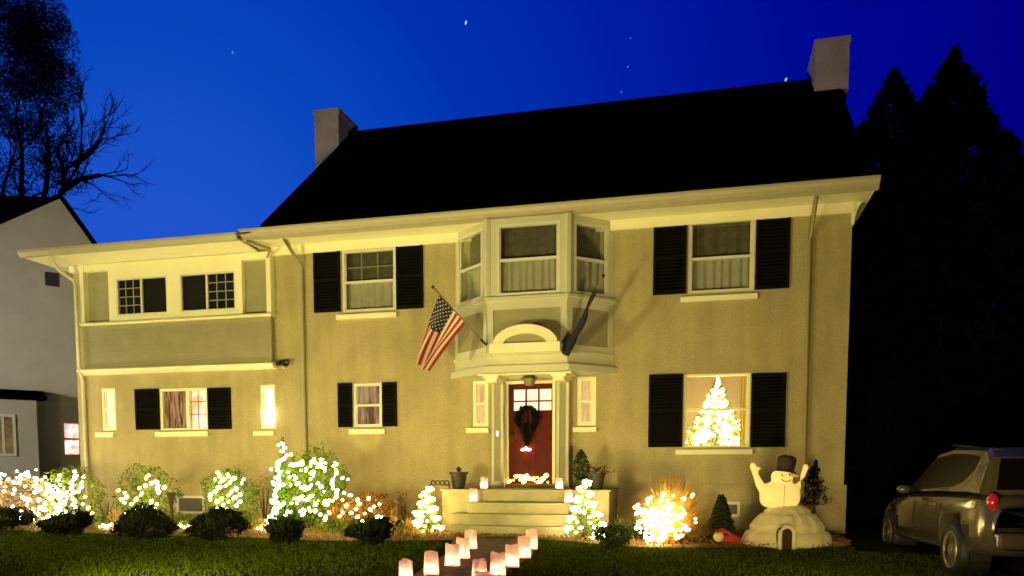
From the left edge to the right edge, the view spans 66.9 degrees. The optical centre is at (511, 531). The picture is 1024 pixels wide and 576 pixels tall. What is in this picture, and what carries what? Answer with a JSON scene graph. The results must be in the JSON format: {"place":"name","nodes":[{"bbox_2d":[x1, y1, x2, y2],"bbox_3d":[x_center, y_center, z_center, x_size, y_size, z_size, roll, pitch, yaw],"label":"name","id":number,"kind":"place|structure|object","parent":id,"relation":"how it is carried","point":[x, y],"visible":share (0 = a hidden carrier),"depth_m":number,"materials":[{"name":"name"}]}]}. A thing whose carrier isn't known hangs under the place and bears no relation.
{"place":"outdoors","nodes":[
{"label":"outdoors","id":0,"kind":"place"},
{"bbox_2d":[413,538,532,575],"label":"path","id":1,"kind":"structure","parent":0,"point":[486,548],"depth_m":10.36,"materials":[{"name":"brick"}]},
{"bbox_2d":[399,558,412,575],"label":"paper luminary","id":2,"kind":"object","parent":1,"relation":"on","point":[405,566],"visible":1,"depth_m":7.98,"materials":[{"name":"white paper"}]},
{"bbox_2d":[423,550,438,575],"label":"paper luminary","id":3,"kind":"object","parent":1,"relation":"on","point":[431,565],"visible":1,"depth_m":8.48,"materials":[{"name":"white paper"}]},
{"bbox_2d":[445,543,459,565],"bbox_3d":[-0.721,0.280,9.365,0.178,0.276,0.119,3,5,33],"label":"paper luminary","id":4,"kind":"object","parent":1,"relation":"on","point":[452,558],"visible":1,"depth_m":9.32,"materials":[{"name":"white paper"}]},
{"bbox_2d":[456,537,469,558],"bbox_3d":[-0.649,0.217,10.194,0.179,0.279,0.120,2,5,27],"label":"paper luminary","id":5,"kind":"object","parent":1,"relation":"on","point":[464,552],"visible":0.85,"depth_m":10.14,"materials":[{"name":"white paper"}]},
{"bbox_2d":[464,529,476,548],"bbox_3d":[-0.610,0.118,11.419,0.189,0.293,0.126,3,5,35],"label":"paper luminary","id":6,"kind":"object","parent":1,"relation":"on","point":[471,534],"visible":0.82,"depth_m":11.36,"materials":[{"name":"white paper"}]},
{"bbox_2d":[472,558,486,575],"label":"paper luminary","id":7,"kind":"object","parent":1,"relation":"on","point":[479,564],"visible":0.77,"depth_m":7.86,"materials":[{"name":"white paper"}]},
{"bbox_2d":[475,570,489,575],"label":"paper luminary","id":8,"kind":"object","parent":1,"relation":"on","point":[480,573],"visible":1,"depth_m":7.18,"materials":[{"name":"white paper"}]},
{"bbox_2d":[490,551,505,575],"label":"paper luminary","id":9,"kind":"object","parent":1,"relation":"on","point":[497,564],"visible":0.99,"depth_m":8.41,"materials":[{"name":"white paper"}]},
{"bbox_2d":[505,544,518,566],"bbox_3d":[0.000,0.291,9.246,0.176,0.273,0.117,0,4,4],"label":"paper luminary","id":10,"kind":"object","parent":1,"relation":"on","point":[511,555],"visible":0.98,"depth_m":9.20,"materials":[{"name":"white paper"}]},
{"bbox_2d":[517,536,530,557],"bbox_3d":[0.158,0.207,10.242,0.187,0.291,0.125,0,4,-2],"label":"paper luminary","id":11,"kind":"object","parent":1,"relation":"on","point":[523,542],"visible":0.82,"depth_m":10.19,"materials":[{"name":"white paper"}]},
{"bbox_2d":[525,529,537,549],"bbox_3d":[0.285,0.120,11.359,0.192,0.298,0.128,0,4,6],"label":"paper luminary","id":12,"kind":"object","parent":1,"relation":"on","point":[532,534],"visible":0.76,"depth_m":11.30,"materials":[{"name":"white paper"}]},
{"bbox_2d":[0,506,1020,575],"bbox_3d":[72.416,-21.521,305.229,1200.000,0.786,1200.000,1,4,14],"label":"lawn","id":13,"kind":"structure","parent":0,"point":[862,536],"depth_m":10.51,"materials":[{"name":"plant"}]},
{"bbox_2d":[0,194,97,507],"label":"neighbour house","id":14,"kind":"structure","parent":13,"relation":"on","point":[39,422],"depth_m":23.79,"materials":[{"name":"grey paint"}]},
{"bbox_2d":[0,414,16,455],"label":"window","id":15,"kind":"structure","parent":14,"relation":"in","point":[8,447],"depth_m":22.19,"materials":[{"name":"grey"}]},
{"bbox_2d":[61,421,79,455],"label":"window","id":16,"kind":"structure","parent":14,"relation":"in","point":[70,430],"depth_m":24.47,"materials":[{"name":"grey glass"}]},
{"bbox_2d":[0,0,154,213],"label":"bare tree","id":17,"kind":"object","parent":13,"relation":"on","point":[27,39],"visible":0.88,"depth_m":31.42,"materials":[{"name":"black plant"}]},
{"bbox_2d":[1,519,850,547],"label":"garden bed","id":18,"kind":"object","parent":13,"relation":"on","point":[485,537],"visible":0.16,"depth_m":12.68,"materials":[{"name":"brown plant"}]},
{"bbox_2d":[0,504,37,528],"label":"dark mound shrub","id":19,"kind":"object","parent":18,"relation":"on","point":[15,516],"visible":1,"depth_m":14.48,"materials":[{"name":"green plant"}]},
{"bbox_2d":[0,471,61,517],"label":"shrub","id":20,"kind":"object","parent":18,"relation":"on","point":[18,502],"visible":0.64,"depth_m":15.20,"materials":[{"name":"brown plant"}]},
{"bbox_2d":[0,469,66,519],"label":"string lights","id":21,"kind":"object","parent":20,"relation":"attached to","point":[26,473],"visible":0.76,"depth_m":15.01,"materials":[{"name":"white plastic"}]},
{"bbox_2d":[35,504,97,535],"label":"dark mound shrub","id":22,"kind":"object","parent":18,"relation":"on","point":[75,522],"visible":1,"depth_m":13.58,"materials":[{"name":"green plant"}]},
{"bbox_2d":[32,465,106,513],"bbox_3d":[-9.028,-0.722,15.822,1.310,1.265,1.345,-2,5,-20],"label":"shrub","id":23,"kind":"object","parent":18,"relation":"on","point":[90,484],"visible":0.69,"depth_m":15.75,"materials":[{"name":"green plant"}]},
{"bbox_2d":[56,470,93,514],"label":"string lights","id":24,"kind":"object","parent":23,"relation":"attached to","point":[73,485],"visible":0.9,"depth_m":15.30,"materials":[{"name":"white plastic"}]},
{"bbox_2d":[86,513,112,530],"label":"garden tuft","id":25,"kind":"object","parent":18,"relation":"on","point":[93,525],"visible":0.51,"depth_m":14.53,"materials":[{"name":"green plant"}]},
{"bbox_2d":[91,502,113,527],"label":"garden tuft","id":26,"kind":"object","parent":18,"relation":"on","point":[103,519],"visible":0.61,"depth_m":14.89,"materials":[{"name":"green plant"}]},
{"bbox_2d":[89,493,123,518],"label":"perennial","id":27,"kind":"object","parent":18,"relation":"on","point":[106,506],"visible":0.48,"depth_m":16.19,"materials":[{"name":"green plant"}]},
{"bbox_2d":[102,503,122,528],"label":"garden tuft","id":28,"kind":"object","parent":18,"relation":"on","point":[109,516],"visible":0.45,"depth_m":14.85,"materials":[{"name":"plant"}]},
{"bbox_2d":[106,502,180,539],"bbox_3d":[-6.207,-0.149,13.072,1.161,0.676,1.117,1,4,14],"label":"dark mound shrub","id":29,"kind":"object","parent":18,"relation":"on","point":[137,525],"visible":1,"depth_m":12.89,"materials":[{"name":"green plant"}]},
{"bbox_2d":[113,463,184,524],"bbox_3d":[-7.164,-0.690,15.303,1.321,1.323,1.218,1,4,14],"label":"lighted bush","id":30,"kind":"object","parent":18,"relation":"on","point":[137,485],"visible":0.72,"depth_m":15.13,"materials":[{"name":"green plant"}]},
{"bbox_2d":[116,474,165,507],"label":"string lights","id":31,"kind":"object","parent":30,"relation":"attached to","point":[145,486],"visible":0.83,"depth_m":14.73,"materials":[{"name":"white plastic"}]},
{"bbox_2d":[166,492,175,520],"bbox_3d":[-6.364,-0.376,14.485,0.170,0.690,0.170,1,4,14],"label":"garden stake","id":32,"kind":"object","parent":18,"relation":"on","point":[170,496],"visible":0.88,"depth_m":14.45,"materials":[{"name":"brown"}]},
{"bbox_2d":[170,507,189,525],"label":"garden tuft","id":33,"kind":"object","parent":18,"relation":"on","point":[175,518],"visible":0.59,"depth_m":14.81,"materials":[{"name":"green plant"}]},
{"bbox_2d":[183,506,251,540],"bbox_3d":[-4.910,-0.125,12.873,1.110,0.663,1.123,1,4,14],"label":"dark mound shrub","id":34,"kind":"object","parent":18,"relation":"on","point":[220,521],"visible":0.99,"depth_m":12.65,"materials":[{"name":"green plant"}]},
{"bbox_2d":[200,464,261,519],"bbox_3d":[-5.376,-0.655,14.867,1.155,1.252,1.163,1,4,14],"label":"shrub","id":35,"kind":"object","parent":18,"relation":"on","point":[214,495],"visible":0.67,"depth_m":14.76,"materials":[{"name":"green plant"}]},
{"bbox_2d":[209,471,244,507],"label":"string lights","id":36,"kind":"object","parent":35,"relation":"attached to","point":[225,485],"visible":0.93,"depth_m":14.34,"materials":[{"name":"white plastic"}]},
{"bbox_2d":[234,510,265,531],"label":"garden tuft","id":37,"kind":"object","parent":18,"relation":"on","point":[250,519],"visible":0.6,"depth_m":13.80,"materials":[{"name":"green plant"}]},
{"bbox_2d":[242,514,266,533],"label":"garden tuft","id":38,"kind":"object","parent":18,"relation":"on","point":[258,528],"visible":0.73,"depth_m":13.56,"materials":[{"name":"yellow plant"}]},
{"bbox_2d":[253,470,273,518],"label":"perennial","id":39,"kind":"object","parent":18,"relation":"on","point":[264,514],"visible":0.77,"depth_m":15.44,"materials":[{"name":"brown plant"}]},
{"bbox_2d":[277,437,289,514],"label":"tall cane plant","id":40,"kind":"object","parent":18,"relation":"on","point":[284,470],"visible":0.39,"depth_m":14.85,"materials":[{"name":"green plant"}]},
{"bbox_2d":[257,506,312,543],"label":"dark mound shrub","id":41,"kind":"object","parent":18,"relation":"on","point":[287,528],"visible":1,"depth_m":12.26,"materials":[{"name":"green plant"}]},
{"bbox_2d":[265,441,349,528],"bbox_3d":[-3.763,-0.810,14.339,1.593,1.685,1.346,1,4,14],"label":"shrub","id":42,"kind":"object","parent":18,"relation":"on","point":[312,515],"visible":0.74,"depth_m":14.16,"materials":[{"name":"green plant"}]},
{"bbox_2d":[257,442,291,529],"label":"string lights","id":43,"kind":"object","parent":42,"relation":"attached to","point":[272,501],"visible":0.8,"depth_m":13.78,"materials":[{"name":"white plastic"}]},
{"bbox_2d":[271,458,348,516],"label":"string lights","id":44,"kind":"object","parent":42,"relation":"attached to","point":[312,472],"visible":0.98,"depth_m":13.61,"materials":[{"name":"white plastic"}]},
{"bbox_2d":[305,519,338,532],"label":"garden tuft","id":45,"kind":"object","parent":18,"relation":"on","point":[320,524],"visible":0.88,"depth_m":13.68,"materials":[{"name":"green plant"}]},
{"bbox_2d":[325,511,348,535],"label":"garden tuft","id":46,"kind":"object","parent":18,"relation":"on","point":[341,520],"visible":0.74,"depth_m":13.23,"materials":[{"name":"green plant"}]},
{"bbox_2d":[326,491,401,526],"bbox_3d":[-2.653,-0.326,13.969,1.398,0.808,1.294,1,4,14],"label":"brown shrub","id":47,"kind":"object","parent":18,"relation":"on","point":[378,499],"visible":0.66,"depth_m":13.79,"materials":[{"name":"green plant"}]},
{"bbox_2d":[323,492,399,532],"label":"string lights","id":48,"kind":"object","parent":47,"relation":"attached to","point":[355,508],"visible":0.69,"depth_m":13.37,"materials":[{"name":"white plastic"}]},
{"bbox_2d":[341,509,400,544],"bbox_3d":[-2.212,-0.064,12.107,0.978,0.641,1.194,1,4,14],"label":"dark mound shrub","id":49,"kind":"object","parent":18,"relation":"on","point":[375,530],"visible":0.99,"depth_m":11.91,"materials":[{"name":"green plant"}]},
{"bbox_2d":[397,492,409,525],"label":"perennial","id":50,"kind":"object","parent":18,"relation":"on","point":[405,512],"visible":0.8,"depth_m":14.73,"materials":[{"name":"brown plant"}]},
{"bbox_2d":[391,516,421,535],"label":"garden tuft","id":51,"kind":"object","parent":18,"relation":"on","point":[401,532],"visible":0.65,"depth_m":13.09,"materials":[{"name":"green plant"}]},
{"bbox_2d":[392,512,430,535],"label":"garden tuft","id":52,"kind":"object","parent":18,"relation":"on","point":[407,524],"visible":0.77,"depth_m":13.00,"materials":[{"name":"yellow plant"}]},
{"bbox_2d":[414,487,440,532],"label":"cone shrub","id":53,"kind":"object","parent":18,"relation":"on","point":[429,524],"visible":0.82,"depth_m":13.38,"materials":[{"name":"green plant"}]},
{"bbox_2d":[412,486,444,531],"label":"string lights","id":54,"kind":"object","parent":53,"relation":"attached to","point":[415,513],"visible":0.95,"depth_m":13.31,"materials":[{"name":"white plastic"}]},
{"bbox_2d":[564,482,600,539],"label":"cone shrub","id":55,"kind":"object","parent":18,"relation":"on","point":[582,514],"visible":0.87,"depth_m":12.14,"materials":[{"name":"green plant"}]},
{"bbox_2d":[564,480,605,538],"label":"string lights","id":56,"kind":"object","parent":55,"relation":"attached to","point":[595,513],"visible":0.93,"depth_m":12.08,"materials":[{"name":"white plastic"}]},
{"bbox_2d":[592,523,631,546],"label":"shrub","id":57,"kind":"object","parent":18,"relation":"on","point":[603,535],"visible":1,"depth_m":11.40,"materials":[{"name":"green plant"}]},
{"bbox_2d":[624,514,652,539],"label":"garden tuft","id":58,"kind":"object","parent":18,"relation":"on","point":[636,532],"visible":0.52,"depth_m":12.23,"materials":[{"name":"green plant"}]},
{"bbox_2d":[633,493,696,543],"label":"string lights","id":59,"kind":"object","parent":18,"relation":"on","point":[660,530],"visible":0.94,"depth_m":11.57,"materials":[{"name":"white plastic"}]},
{"bbox_2d":[694,521,742,542],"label":"garden tuft","id":60,"kind":"object","parent":18,"relation":"on","point":[710,535],"visible":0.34,"depth_m":11.90,"materials":[{"name":"green plant"}]},
{"bbox_2d":[707,494,736,533],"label":"evergreen shrub","id":61,"kind":"object","parent":18,"relation":"on","point":[724,509],"visible":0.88,"depth_m":12.61,"materials":[{"name":"green plant"}]},
{"bbox_2d":[713,528,740,543],"bbox_3d":[3.221,0.110,11.619,0.420,0.327,0.210,0,4,0],"label":"hat","id":62,"kind":"object","parent":18,"relation":"on","point":[730,537],"visible":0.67,"depth_m":11.55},
{"bbox_2d":[741,455,832,549],"bbox_3d":[4.123,-0.426,11.564,1.371,1.416,1.246,0,4,0],"label":"inflatable snowman","id":63,"kind":"object","parent":18,"relation":"on","point":[784,520],"visible":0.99,"depth_m":11.39,"materials":[{"name":"fabric"}]},
{"bbox_2d":[776,527,791,549],"bbox_3d":[3.908,0.121,11.095,0.203,0.371,0.155,0,4,0],"label":"doorway","id":64,"kind":"structure","parent":63,"relation":"in","point":[787,533],"depth_m":11.02,"materials":[{"name":"brown wood"}]},
{"bbox_2d":[800,460,832,513],"bbox_3d":[4.912,-0.501,12.494,0.504,1.326,0.519,1,4,14],"label":"dark evergreen","id":65,"kind":"object","parent":18,"relation":"on","point":[814,473],"visible":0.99,"depth_m":12.46,"materials":[{"name":"green plant"}]},
{"bbox_2d":[17,35,880,537],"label":"stucco house","id":66,"kind":"structure","parent":13,"relation":"on","point":[707,235],"depth_m":14.78,"materials":[{"name":"beige paint"}]},
{"bbox_2d":[95,388,115,436],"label":"window","id":67,"kind":"structure","parent":66,"relation":"in","point":[108,399],"depth_m":16.94,"materials":[{"name":"white glass"}]},
{"bbox_2d":[116,275,167,315],"bbox_3d":[-7.790,-4.963,16.394,1.249,0.770,0.118,1,4,14],"label":"window","id":68,"kind":"structure","parent":66,"relation":"in","point":[138,295],"depth_m":16.41,"materials":[{"name":"white paint"}]},
{"bbox_2d":[155,388,209,436],"bbox_3d":[-6.983,-2.518,16.485,1.283,1.010,0.225,1,4,14],"label":"window","id":69,"kind":"structure","parent":66,"relation":"in","point":[183,408],"depth_m":16.53,"materials":[{"name":"white wood"}]},
{"bbox_2d":[176,496,204,513],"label":"basement window","id":70,"kind":"structure","parent":66,"relation":"in","point":[190,504],"depth_m":16.48,"materials":[{"name":"white paint"}]},
{"bbox_2d":[180,271,234,311],"bbox_3d":[-6.256,-4.934,16.016,1.295,0.770,0.118,1,4,14],"label":"window","id":71,"kind":"structure","parent":66,"relation":"in","point":[207,291],"depth_m":16.04,"materials":[{"name":"white paint"}]},
{"bbox_2d":[253,385,275,435],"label":"window","id":72,"kind":"structure","parent":66,"relation":"in","point":[267,392],"depth_m":16.00,"materials":[{"name":"white glass"}]},
{"bbox_2d":[275,360,287,368],"bbox_3d":[-4.635,-3.381,15.683,0.305,0.180,0.213,1,4,14],"label":"security floodlight","id":73,"kind":"object","parent":66,"relation":"attached to","point":[283,363],"visible":1,"depth_m":15.62,"materials":[{"name":"brown metal"}]},
{"bbox_2d":[336,247,397,319],"bbox_3d":[-2.840,-4.869,15.301,1.277,1.359,0.267,1,4,14],"label":"window","id":74,"kind":"structure","parent":66,"relation":"in","point":[370,274],"depth_m":15.36,"materials":[{"name":"white paint"}]},
{"bbox_2d":[349,383,385,433],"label":"window","id":75,"kind":"structure","parent":66,"relation":"in","point":[367,396],"depth_m":15.53,"materials":[{"name":"white paint"}]},
{"bbox_2d":[430,480,449,488],"bbox_3d":[-1.301,-0.843,14.020,0.369,0.159,0.024,1,4,14],"label":"iron scroll rail","id":76,"kind":"object","parent":66,"relation":"on","point":[431,484],"visible":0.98,"depth_m":14.01,"materials":[{"name":"black metal"}]},
{"bbox_2d":[415,285,486,370],"bbox_3d":[-1.104,-3.586,13.887,1.260,1.431,0.447,-2,5,-28],"label":"american flag","id":77,"kind":"object","parent":66,"relation":"attached to","point":[447,322],"visible":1,"depth_m":13.77,"materials":[{"name":"multicoloured fabric"}]},
{"bbox_2d":[449,467,467,488],"bbox_3d":[-0.971,-0.971,14.135,0.346,0.397,0.346,1,4,14],"label":"planter","id":78,"kind":"object","parent":66,"relation":"on","point":[458,478],"visible":1,"depth_m":14.04,"materials":[{"name":"grey ceramic"}]},
{"bbox_2d":[457,228,481,304],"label":"window","id":79,"kind":"structure","parent":66,"relation":"in","point":[474,274],"depth_m":14.56,"materials":[{"name":"white paint"}]},
{"bbox_2d":[469,488,477,501],"bbox_3d":[-0.669,-0.624,13.435,0.153,0.239,0.102,-1,4,-7],"label":"paper luminary","id":80,"kind":"object","parent":66,"relation":"on","point":[473,495],"visible":0.98,"depth_m":13.39,"materials":[{"name":"white paper"}]},
{"bbox_2d":[466,381,488,432],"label":"window","id":81,"kind":"structure","parent":66,"relation":"in","point":[480,388],"depth_m":14.91,"materials":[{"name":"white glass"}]},
{"bbox_2d":[480,477,487,488],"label":"paper luminary","id":82,"kind":"object","parent":66,"relation":"on","point":[484,483],"visible":1,"depth_m":13.94,"materials":[{"name":"white paper"}]},
{"bbox_2d":[497,220,559,295],"bbox_3d":[0.306,-4.856,13.878,1.146,1.248,0.182,1,4,14],"label":"window","id":83,"kind":"structure","parent":66,"relation":"in","point":[528,258],"depth_m":13.92,"materials":[{"name":"white paint"}]},
{"bbox_2d":[508,473,548,483],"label":"string lights","id":84,"kind":"object","parent":66,"relation":"on","point":[526,476],"visible":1,"depth_m":14.73,"materials":[{"name":"white glass"}]},
{"bbox_2d":[522,375,537,385],"bbox_3d":[0.322,-2.760,14.238,0.300,0.180,0.260,1,4,14],"label":"porch lantern","id":85,"kind":"object","parent":66,"relation":"hanging from","point":[529,380],"visible":1,"depth_m":14.16,"materials":[{"name":"brown metal"}]},
{"bbox_2d":[509,383,552,483],"bbox_3d":[0.357,-1.814,14.734,0.856,1.946,0.129,1,4,14],"label":"door","id":86,"kind":"structure","parent":66,"relation":"in","point":[536,462],"depth_m":14.73,"materials":[{"name":"red wood"}]},
{"bbox_2d":[514,405,539,445],"bbox_3d":[0.280,-2.002,14.646,0.549,0.818,0.183,1,4,14],"label":"wreath","id":87,"kind":"object","parent":86,"relation":"attached to","point":[526,431],"visible":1,"depth_m":14.60,"materials":[{"name":"green plant"}]},
{"bbox_2d":[459,307,607,352],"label":"wall panels","id":88,"kind":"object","parent":66,"relation":"in","point":[595,330],"depth_m":13.96,"materials":[{"name":"paint"}]},
{"bbox_2d":[555,477,562,488],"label":"paper luminary","id":89,"kind":"object","parent":66,"relation":"on","point":[559,483],"visible":0.95,"depth_m":13.61,"materials":[{"name":"white paper"}]},
{"bbox_2d":[564,489,572,502],"bbox_3d":[0.954,-0.585,13.005,0.144,0.226,0.096,2,5,26],"label":"paper luminary","id":90,"kind":"object","parent":66,"relation":"on","point":[569,496],"visible":1,"depth_m":12.97,"materials":[{"name":"white paper"}]},
{"bbox_2d":[572,449,590,487],"bbox_3d":[1.223,-1.103,13.727,0.353,0.721,0.350,1,4,14],"label":"potted evergreen","id":91,"kind":"object","parent":66,"relation":"on","point":[580,476],"visible":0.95,"depth_m":13.68,"materials":[{"name":"green plant"}]},
{"bbox_2d":[562,274,604,355],"bbox_3d":[1.198,-3.685,13.299,0.186,1.270,0.940,-4,6,-41],"label":"furled flag","id":92,"kind":"object","parent":66,"relation":"attached to","point":[569,344],"visible":1,"depth_m":13.36,"materials":[{"name":"black fabric"}]},
{"bbox_2d":[573,377,596,431],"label":"window","id":93,"kind":"structure","parent":66,"relation":"in","point":[586,386],"depth_m":14.41,"materials":[{"name":"white glass"}]},
{"bbox_2d":[574,221,608,296],"bbox_3d":[1.381,-4.860,13.937,0.733,1.248,0.182,-2,5,-28],"label":"window","id":94,"kind":"structure","parent":66,"relation":"in","point":[588,273],"depth_m":13.99,"materials":[{"name":"white paint"}]},
{"bbox_2d":[582,463,620,489],"bbox_3d":[1.553,-0.959,13.531,0.703,0.462,0.455,1,4,14],"label":"planter","id":95,"kind":"object","parent":66,"relation":"on","point":[597,480],"visible":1,"depth_m":13.44,"materials":[{"name":"grey ceramic"}]},
{"bbox_2d":[686,377,739,444],"bbox_3d":[3.912,-1.938,14.816,1.774,2.001,1.296,1,4,14],"label":"christmas tree","id":96,"kind":"object","parent":66,"relation":"on","point":[711,394],"visible":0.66,"depth_m":14.70,"materials":[{"name":"green plant"}]},
{"bbox_2d":[686,378,739,444],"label":"string lights","id":97,"kind":"object","parent":96,"relation":"attached to","point":[725,436],"visible":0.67,"depth_m":14.64,"materials":[{"name":"white glass"}]},
{"bbox_2d":[676,373,751,454],"bbox_3d":[3.615,-2.088,13.856,1.324,1.428,0.165,1,4,14],"label":"window","id":98,"kind":"structure","parent":66,"relation":"in","point":[713,451],"depth_m":13.83,"materials":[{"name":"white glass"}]},
{"bbox_2d":[680,221,757,302],"bbox_3d":[3.660,-4.773,13.695,1.310,1.413,0.267,1,4,14],"label":"window","id":99,"kind":"structure","parent":66,"relation":"in","point":[720,255],"depth_m":13.75,"materials":[{"name":"white paint"}]},
{"bbox_2d":[727,502,739,516],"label":"basement window","id":100,"kind":"structure","parent":66,"relation":"in","point":[734,507],"depth_m":13.82,"materials":[{"name":"white paint"}]},
{"bbox_2d":[845,66,961,503],"bbox_3d":[8.923,-5.455,18.452,3.412,10.813,3.339,1,4,14],"label":"conifer tree","id":101,"kind":"object","parent":13,"relation":"on","point":[880,136],"visible":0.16,"depth_m":17.74,"materials":[{"name":"green plant"}]},
{"bbox_2d":[844,42,1023,521],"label":"conifer tree","id":102,"kind":"object","parent":13,"relation":"on","point":[968,120],"visible":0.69,"depth_m":16.16,"materials":[{"name":"green plant"}]},
{"bbox_2d":[959,127,1023,356],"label":"conifer tree","id":103,"kind":"object","parent":13,"relation":"on","point":[1019,156],"visible":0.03,"depth_m":19.94,"materials":[{"name":"black plant"}]},
{"bbox_2d":[0,0,1023,305],"label":"sky","id":104,"kind":"structure","parent":0,"point":[229,136],"materials":[{"name":"blue"}]},
{"bbox_2d":[618,471,732,543],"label":"ornamental grass","id":105,"kind":"object","parent":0,"point":[678,505],"depth_m":11.65,"materials":[{"name":"yellow plant"}]},
{"bbox_2d":[992,556,1023,575],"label":"driveway","id":106,"kind":"structure","parent":0,"point":[1015,565],"depth_m":10.12,"materials":[{"name":"black asphalt"}]},
{"bbox_2d":[881,444,1023,575],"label":"parked car","id":107,"kind":"object","parent":106,"relation":"on","point":[968,519],"visible":0.92,"depth_m":8.95,"materials":[{"name":"beige paint"}]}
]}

